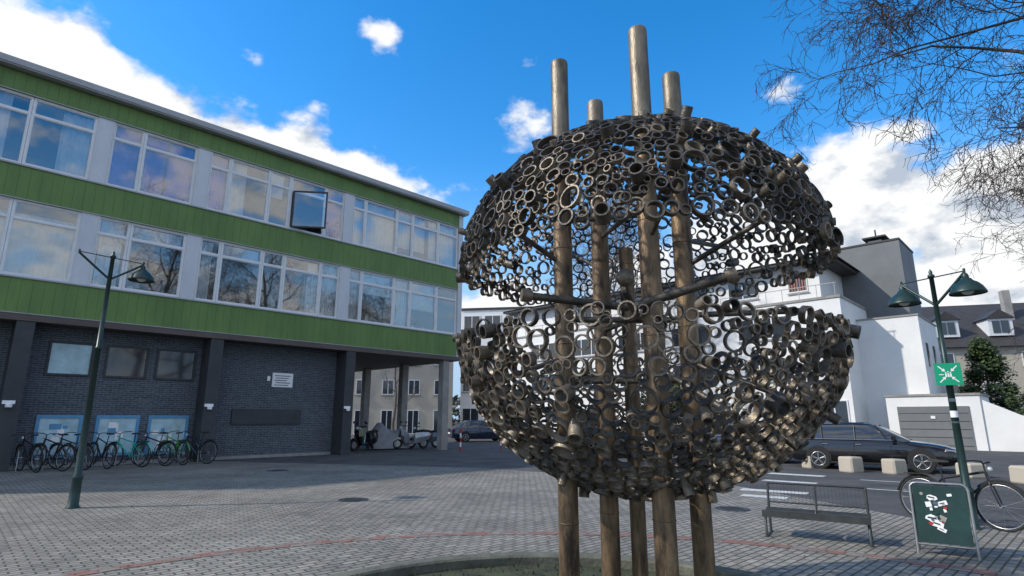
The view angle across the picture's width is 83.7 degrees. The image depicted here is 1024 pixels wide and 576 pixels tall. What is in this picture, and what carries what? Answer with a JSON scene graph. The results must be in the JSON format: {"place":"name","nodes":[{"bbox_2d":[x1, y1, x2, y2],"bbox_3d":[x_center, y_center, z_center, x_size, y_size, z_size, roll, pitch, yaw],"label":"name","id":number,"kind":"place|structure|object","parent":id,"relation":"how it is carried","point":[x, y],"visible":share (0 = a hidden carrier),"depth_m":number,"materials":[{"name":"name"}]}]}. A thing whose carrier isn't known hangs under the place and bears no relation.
{"place":"outdoors","nodes":[
{"label":"outdoors","id":0,"kind":"place"},
{"bbox_2d":[0,322,336,469],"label":"brick ground floor","id":1,"kind":"structure","parent":0,"point":[246,371],"depth_m":22.79,"materials":[{"name":"brick"}]},
{"bbox_2d":[2,340,349,458],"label":"ground floor fittings","id":2,"kind":"object","parent":1,"relation":"on","point":[64,358],"visible":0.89,"depth_m":21.00,"materials":[{"name":"grey glass"}]},
{"bbox_2d":[351,362,452,434],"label":"cream house","id":3,"kind":"structure","parent":0,"point":[423,411],"depth_m":57.74,"materials":[{"name":"beige paint"}]},
{"bbox_2d":[352,363,438,434],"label":"windows","id":4,"kind":"structure","parent":3,"relation":"in","point":[386,415],"depth_m":57.50,"materials":[{"name":"white glass"}]},
{"bbox_2d":[460,306,532,421],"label":"office building","id":5,"kind":"structure","parent":0,"point":[471,317],"depth_m":62.14,"materials":[{"name":"white concrete"}]},
{"bbox_2d":[461,315,517,420],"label":"windows","id":6,"kind":"structure","parent":5,"relation":"in","point":[469,321],"depth_m":62.03,"materials":[{"name":"white glass"}]},
{"bbox_2d":[0,461,1023,575],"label":"paved plaza","id":7,"kind":"structure","parent":0,"point":[108,525],"depth_m":8.77,"materials":[{"name":"grey stone"}]},
{"bbox_2d":[11,432,43,472],"bbox_3d":[-14.939,5.098,17.758,2.015,1.177,0.708,-4,-13,17],"label":"bicycle","id":8,"kind":"object","parent":7,"relation":"on","point":[39,446],"visible":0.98,"depth_m":17.61,"materials":[{"name":"metal"}]},
{"bbox_2d":[27,433,75,470],"bbox_3d":[-14.595,5.179,18.104,2.015,1.173,0.709,-8,-15,32],"label":"bicycle","id":9,"kind":"object","parent":7,"relation":"on","point":[58,449],"visible":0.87,"depth_m":18.07,"materials":[{"name":"black metal"}]},
{"bbox_2d":[48,432,94,469],"bbox_3d":[-14.210,5.263,18.478,1.981,1.177,0.767,0,-13,0],"label":"bicycle","id":10,"kind":"object","parent":7,"relation":"on","point":[71,457],"visible":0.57,"depth_m":18.42,"materials":[{"name":"black metal"}]},
{"bbox_2d":[85,432,118,468],"bbox_3d":[-13.693,5.388,19.018,0.709,1.173,2.015,12,-17,-42],"label":"bicycle","id":11,"kind":"object","parent":7,"relation":"on","point":[106,447],"visible":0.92,"depth_m":18.97,"materials":[{"name":"black metal"}]},
{"bbox_2d":[9,443,198,471],"bbox_3d":[-13.767,5.797,19.799,0.638,0.717,5.400,-12,-18,43],"label":"bike rack","id":12,"kind":"object","parent":7,"relation":"on","point":[69,448],"visible":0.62,"depth_m":19.52,"materials":[{"name":"grey metal"}]},
{"bbox_2d":[64,249,154,508],"bbox_3d":[-8.040,1.673,11.163,0.477,4.910,1.390,-12,-18,43],"label":"street lamp","id":13,"kind":"object","parent":7,"relation":"on","point":[142,274],"visible":1,"depth_m":10.98,"materials":[{"name":"metal"}]},
{"bbox_2d":[106,431,151,466],"bbox_3d":[-13.098,5.519,19.599,1.981,1.177,0.767,0,-13,0],"label":"bicycle","id":14,"kind":"object","parent":7,"relation":"on","point":[135,447],"visible":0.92,"depth_m":19.50,"materials":[{"name":"teal metal"}]},
{"bbox_2d":[131,431,176,465],"bbox_3d":[-12.614,5.636,20.102,2.015,1.173,0.709,-8,-15,32],"label":"bicycle","id":15,"kind":"object","parent":7,"relation":"on","point":[168,442],"visible":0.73,"depth_m":20.06,"materials":[{"name":"black metal"}]},
{"bbox_2d":[158,431,190,464],"bbox_3d":[-12.124,5.747,20.597,2.015,1.177,0.708,-4,-13,17],"label":"bicycle","id":16,"kind":"object","parent":7,"relation":"on","point":[179,445],"visible":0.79,"depth_m":20.41,"materials":[{"name":"green metal"}]},
{"bbox_2d":[173,431,217,463],"bbox_3d":[-11.676,5.852,21.048,2.015,1.173,0.709,-8,-15,32],"label":"bicycle","id":17,"kind":"object","parent":7,"relation":"on","point":[212,441],"visible":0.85,"depth_m":21.00,"materials":[{"name":"black metal"}]},
{"bbox_2d":[267,469,749,511],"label":"manhole covers","id":18,"kind":"object","parent":7,"relation":"on","point":[723,508],"visible":1,"depth_m":10.62,"materials":[{"name":"metal"}]},
{"bbox_2d":[36,474,987,569],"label":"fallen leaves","id":19,"kind":"object","parent":7,"relation":"on","point":[410,525],"visible":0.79,"depth_m":9.72,"materials":[{"name":"brown plant"}]},
{"bbox_2d":[53,531,1019,575],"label":"red paving ring","id":20,"kind":"object","parent":7,"relation":"on","point":[149,562],"visible":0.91,"depth_m":7.14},
{"bbox_2d":[328,552,769,575],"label":"round planting bed","id":21,"kind":"object","parent":7,"relation":"on","point":[517,564],"visible":0.72,"depth_m":5.98,"materials":[{"name":"stone"}]},
{"bbox_2d":[452,25,860,575],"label":"ring sphere sculpture","id":22,"kind":"object","parent":21,"relation":"on","point":[567,460],"visible":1,"depth_m":4.16,"materials":[{"name":"metal"}]},
{"bbox_2d":[762,481,872,547],"bbox_3d":[4.179,3.088,7.876,1.300,0.704,0.520,-8,-15,31],"label":"park bench","id":23,"kind":"object","parent":7,"relation":"on","point":[824,516],"visible":1,"depth_m":7.87,"materials":[{"name":"metal"}]},
{"bbox_2d":[740,473,912,498],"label":"road markings","id":24,"kind":"object","parent":7,"relation":"on","point":[778,491],"visible":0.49,"depth_m":13.21,"materials":[{"name":"paint"}]},
{"bbox_2d":[888,268,987,529],"bbox_3d":[6.870,1.637,8.960,0.479,4.000,1.456,5,-14,-22],"label":"street lamp","id":25,"kind":"object","parent":7,"relation":"on","point":[948,374],"visible":0.98,"depth_m":8.93,"materials":[{"name":"green metal"}]},
{"bbox_2d":[908,481,980,560],"bbox_3d":[5.269,2.814,6.999,0.613,0.837,0.354,-9,-16,36],"label":"advertising board","id":26,"kind":"object","parent":7,"relation":"on","point":[940,515],"visible":1,"depth_m":6.94,"materials":[{"name":"metal"}]},
{"bbox_2d":[897,459,1023,532],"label":"bicycle","id":27,"kind":"object","parent":7,"relation":"on","point":[982,486],"visible":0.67,"depth_m":8.61,"materials":[{"name":"black metal"}]},
{"bbox_2d":[0,0,1023,419],"label":"sky","id":28,"kind":"structure","parent":0,"point":[434,99],"materials":[{"name":"blue"}]},
{"bbox_2d":[213,422,1023,530],"bbox_3d":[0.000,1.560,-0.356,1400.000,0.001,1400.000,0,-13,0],"label":"ground","id":29,"kind":"structure","parent":0,"point":[481,453],"depth_m":17.78,"materials":[{"name":"grey asphalt"}]},
{"bbox_2d":[0,320,448,471],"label":"columns","id":30,"kind":"structure","parent":29,"relation":"on","point":[16,364],"depth_m":22.56,"materials":[{"name":"concrete"}]},
{"bbox_2d":[0,121,463,356],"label":"walls","id":31,"kind":"structure","parent":29,"relation":"on","point":[238,283],"depth_m":28.50,"materials":[{"name":"glass"}]},
{"bbox_2d":[0,87,457,333],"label":"window frames","id":32,"kind":"structure","parent":31,"relation":"attached to","point":[127,238],"depth_m":23.40,"materials":[{"name":"white metal"}]},
{"bbox_2d":[0,93,452,328],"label":"curtains","id":33,"kind":"object","parent":32,"relation":"attached to","point":[39,250],"visible":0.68,"depth_m":22.72,"materials":[{"name":"fabric"}]},
{"bbox_2d":[290,190,327,228],"bbox_3d":[-9.189,-3.563,25.957,1.520,1.750,0.060,2,-13,-8],"label":"open casement","id":34,"kind":"object","parent":32,"relation":"attached to","point":[294,191],"visible":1,"depth_m":25.93,"materials":[{"name":"glass"}]},
{"bbox_2d":[0,65,458,356],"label":"green cladding","id":35,"kind":"structure","parent":31,"relation":"attached to","point":[33,296],"depth_m":22.80,"materials":[{"name":"metal"}]},
{"bbox_2d":[70,117,354,319],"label":"white pillars","id":36,"kind":"structure","parent":35,"relation":"attached to","point":[89,225],"depth_m":22.28,"materials":[{"name":"white paint"}]},
{"bbox_2d":[0,52,468,371],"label":"roof and slabs","id":37,"kind":"structure","parent":31,"relation":"on","point":[373,359],"depth_m":23.69,"materials":[{"name":"concrete"}]},
{"bbox_2d":[356,422,367,448],"bbox_3d":[-7.952,8.086,31.384,0.857,1.414,2.165,-6,-14,23],"label":"motorcycle","id":38,"kind":"object","parent":29,"relation":"on","point":[362,433],"visible":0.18,"depth_m":30.80,"materials":[{"name":"black metal"}]},
{"bbox_2d":[350,421,377,450],"bbox_3d":[-7.662,7.678,29.733,0.894,1.476,2.259,-4,-14,18],"label":"motorcycle","id":39,"kind":"object","parent":29,"relation":"on","point":[371,437],"visible":0.95,"depth_m":29.23,"materials":[{"name":"black metal"}]},
{"bbox_2d":[366,423,409,448],"bbox_3d":[-6.677,7.961,30.940,2.378,1.346,1.039,9,-16,-34],"label":"covered scooter","id":40,"kind":"object","parent":29,"relation":"on","point":[386,437],"visible":0.69,"depth_m":30.44,"materials":[{"name":"grey fabric"}]},
{"bbox_2d":[380,367,424,429],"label":"bare tree","id":41,"kind":"object","parent":29,"relation":"on","point":[394,410],"visible":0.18,"depth_m":50.98,"materials":[{"name":"plant"}]},
{"bbox_2d":[393,421,432,448],"bbox_3d":[-5.506,8.038,31.310,2.259,1.476,0.894,11,-17,-40],"label":"motor scooter","id":42,"kind":"object","parent":29,"relation":"on","point":[421,437],"visible":1,"depth_m":31.18,"materials":[{"name":"white metal"}]},
{"bbox_2d":[410,422,436,447],"bbox_3d":[-4.814,8.206,31.906,2.165,1.414,0.857,3,-13,-13],"label":"motor scooter","id":43,"kind":"object","parent":29,"relation":"on","point":[432,440],"visible":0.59,"depth_m":31.97,"materials":[{"name":"black metal"}]},
{"bbox_2d":[452,395,459,425],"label":"distant trees","id":44,"kind":"object","parent":29,"relation":"on","point":[456,403],"visible":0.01,"depth_m":105.92,"materials":[{"name":"green plant"}]},
{"bbox_2d":[459,428,461,450],"bbox_3d":[-2.600,7.662,28.920,0.090,1.145,0.090,0,-13,0],"label":"striped post","id":45,"kind":"object","parent":29,"relation":"on","point":[460,438],"visible":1,"depth_m":28.92,"materials":[{"name":"red metal"}]},
{"bbox_2d":[448,420,499,441],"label":"parked car","id":46,"kind":"object","parent":29,"relation":"on","point":[476,429],"visible":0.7,"depth_m":40.79,"materials":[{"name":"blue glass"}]},
{"bbox_2d":[554,421,624,446],"bbox_3d":[4.504,7.740,30.027,4.710,1.510,2.080,-10,-16,36],"label":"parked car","id":47,"kind":"object","parent":29,"relation":"on","point":[595,428],"depth_m":29.42,"materials":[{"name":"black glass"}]},
{"bbox_2d":[542,183,696,411],"bbox_3d":[6.735,-0.168,38.059,10.664,20.610,10.631,-2,-13,10],"label":"bare tree","id":48,"kind":"object","parent":29,"relation":"on","point":[611,275],"visible":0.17,"depth_m":38.71,"materials":[{"name":"brown plant"}]},
{"bbox_2d":[618,373,712,440],"bbox_3d":[8.130,6.488,30.370,5.489,4.186,6.097,0,-13,0],"label":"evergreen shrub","id":49,"kind":"object","parent":29,"relation":"on","point":[643,396],"visible":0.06,"depth_m":29.50,"materials":[{"name":"green plant"}]},
{"bbox_2d":[801,456,813,467],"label":"stone block","id":50,"kind":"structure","parent":29,"relation":"on","point":[806,464],"depth_m":19.00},
{"bbox_2d":[838,456,863,472],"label":"stone block","id":51,"kind":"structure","parent":29,"relation":"on","point":[852,464],"depth_m":17.53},
{"bbox_2d":[791,422,957,473],"bbox_3d":[11.754,5.184,18.815,4.710,1.499,2.080,-10,-16,36],"label":"parked car","id":52,"kind":"object","parent":29,"relation":"on","point":[866,442],"visible":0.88,"depth_m":18.16,"materials":[{"name":"black metal"}]},
{"bbox_2d":[752,0,1023,282],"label":"bare tree","id":53,"kind":"object","parent":29,"relation":"on","point":[896,23],"visible":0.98,"depth_m":13.56,"materials":[{"name":"brown plant"}]},
{"bbox_2d":[881,458,907,473],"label":"stone block","id":54,"kind":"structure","parent":29,"relation":"on","point":[893,466],"depth_m":16.95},
{"bbox_2d":[955,462,987,477],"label":"stone block","id":55,"kind":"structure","parent":29,"relation":"on","point":[974,467],"depth_m":15.82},
{"bbox_2d":[927,48,1023,372],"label":"bare tree","id":56,"kind":"object","parent":29,"relation":"on","point":[1016,168],"visible":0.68,"depth_m":23.76,"materials":[{"name":"brown plant"}]},
{"bbox_2d":[958,335,1023,414],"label":"conifer tree","id":57,"kind":"object","parent":29,"relation":"on","point":[982,352],"visible":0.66,"depth_m":34.27,"materials":[{"name":"green plant"}]},
{"bbox_2d":[1005,391,1023,413],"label":"evergreen shrub","id":58,"kind":"object","parent":29,"relation":"on","point":[1022,396],"visible":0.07,"depth_m":36.28,"materials":[{"name":"green plant"}]},
{"bbox_2d":[1009,465,1023,483],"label":"stone block","id":59,"kind":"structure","parent":29,"relation":"on","point":[1016,473],"depth_m":14.58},
{"bbox_2d":[678,423,791,460],"bbox_3d":[9.004,6.048,22.618,4.710,1.510,2.080,-9,-15,34],"label":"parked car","id":60,"kind":"object","parent":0,"point":[719,438],"depth_m":22.27,"materials":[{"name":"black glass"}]},
{"bbox_2d":[503,230,1023,451],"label":"white apartment building","id":61,"kind":"structure","parent":0,"point":[893,386],"depth_m":34.94,"materials":[{"name":"paint"}]},
{"bbox_2d":[517,271,975,450],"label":"windows and garage door","id":62,"kind":"structure","parent":61,"relation":"in","point":[933,424],"depth_m":32.65,"materials":[{"name":"grey glass"}]},
{"bbox_2d":[921,303,1023,415],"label":"house","id":63,"kind":"structure","parent":0,"point":[967,315],"depth_m":49.86,"materials":[{"name":"white paint"}]},
{"bbox_2d":[928,290,1014,337],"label":"dormers","id":64,"kind":"object","parent":63,"relation":"on","point":[998,322],"visible":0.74,"depth_m":50.41,"materials":[{"name":"white paint"}]},
{"bbox_2d":[940,351,1023,398],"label":"windows","id":65,"kind":"structure","parent":63,"relation":"attached to","point":[951,358],"depth_m":48.90,"materials":[{"name":"white glass"}]}
]}

